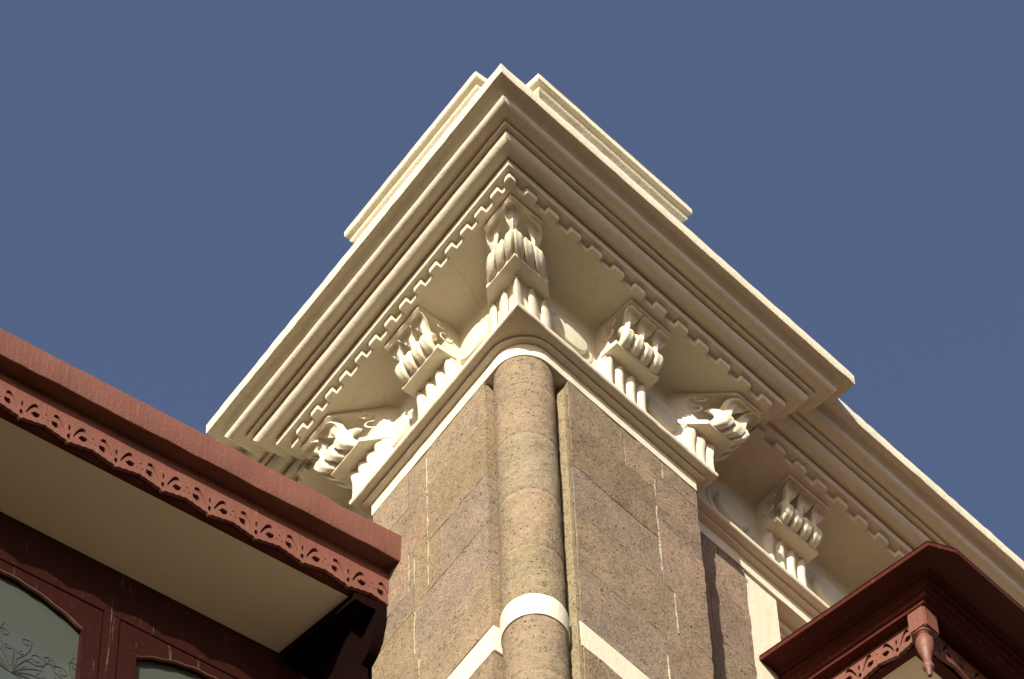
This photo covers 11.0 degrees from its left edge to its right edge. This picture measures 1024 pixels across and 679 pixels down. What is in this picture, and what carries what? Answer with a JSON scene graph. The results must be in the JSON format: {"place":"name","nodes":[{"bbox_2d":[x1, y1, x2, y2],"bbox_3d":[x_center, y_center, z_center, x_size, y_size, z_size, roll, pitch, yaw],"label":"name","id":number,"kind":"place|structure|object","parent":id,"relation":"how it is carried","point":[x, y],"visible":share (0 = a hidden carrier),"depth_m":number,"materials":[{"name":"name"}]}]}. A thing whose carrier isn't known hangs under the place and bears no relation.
{"place":"outdoors","nodes":[
{"label":"outdoors","id":0,"kind":"place"},
{"bbox_2d":[0,0,1023,560],"label":"sky","id":1,"kind":"structure","parent":0,"point":[179,179],"materials":[{"name":"blue"}]},
{"bbox_2d":[206,63,1023,678],"bbox_3d":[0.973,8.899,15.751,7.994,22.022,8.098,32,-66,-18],"label":"stone building","id":2,"kind":"structure","parent":0,"point":[540,379],"depth_m":22.32,"materials":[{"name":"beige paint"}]},
{"bbox_2d":[0,329,401,678],"bbox_3d":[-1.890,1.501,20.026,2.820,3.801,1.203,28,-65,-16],"label":"timber bay","id":3,"kind":"object","parent":2,"relation":"attached to","point":[139,539],"visible":1,"depth_m":21.20,"materials":[{"name":"red paint"}]},
{"bbox_2d":[0,560,102,678],"bbox_3d":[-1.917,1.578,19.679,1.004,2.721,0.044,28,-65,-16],"label":"window","id":4,"kind":"structure","parent":3,"relation":"in","point":[46,632],"depth_m":20.66,"materials":[{"name":"glass"}]},
{"bbox_2d":[115,621,234,678],"bbox_3d":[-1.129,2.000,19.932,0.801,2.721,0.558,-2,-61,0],"label":"window","id":5,"kind":"structure","parent":3,"relation":"in","point":[140,655],"depth_m":20.94,"materials":[{"name":"paint"}]},
{"bbox_2d":[759,540,1023,678],"bbox_3d":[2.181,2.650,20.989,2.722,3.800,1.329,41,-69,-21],"label":"timber bay","id":6,"kind":"object","parent":2,"relation":"attached to","point":[927,609],"visible":1,"depth_m":21.65,"materials":[{"name":"red paint"}]}
]}

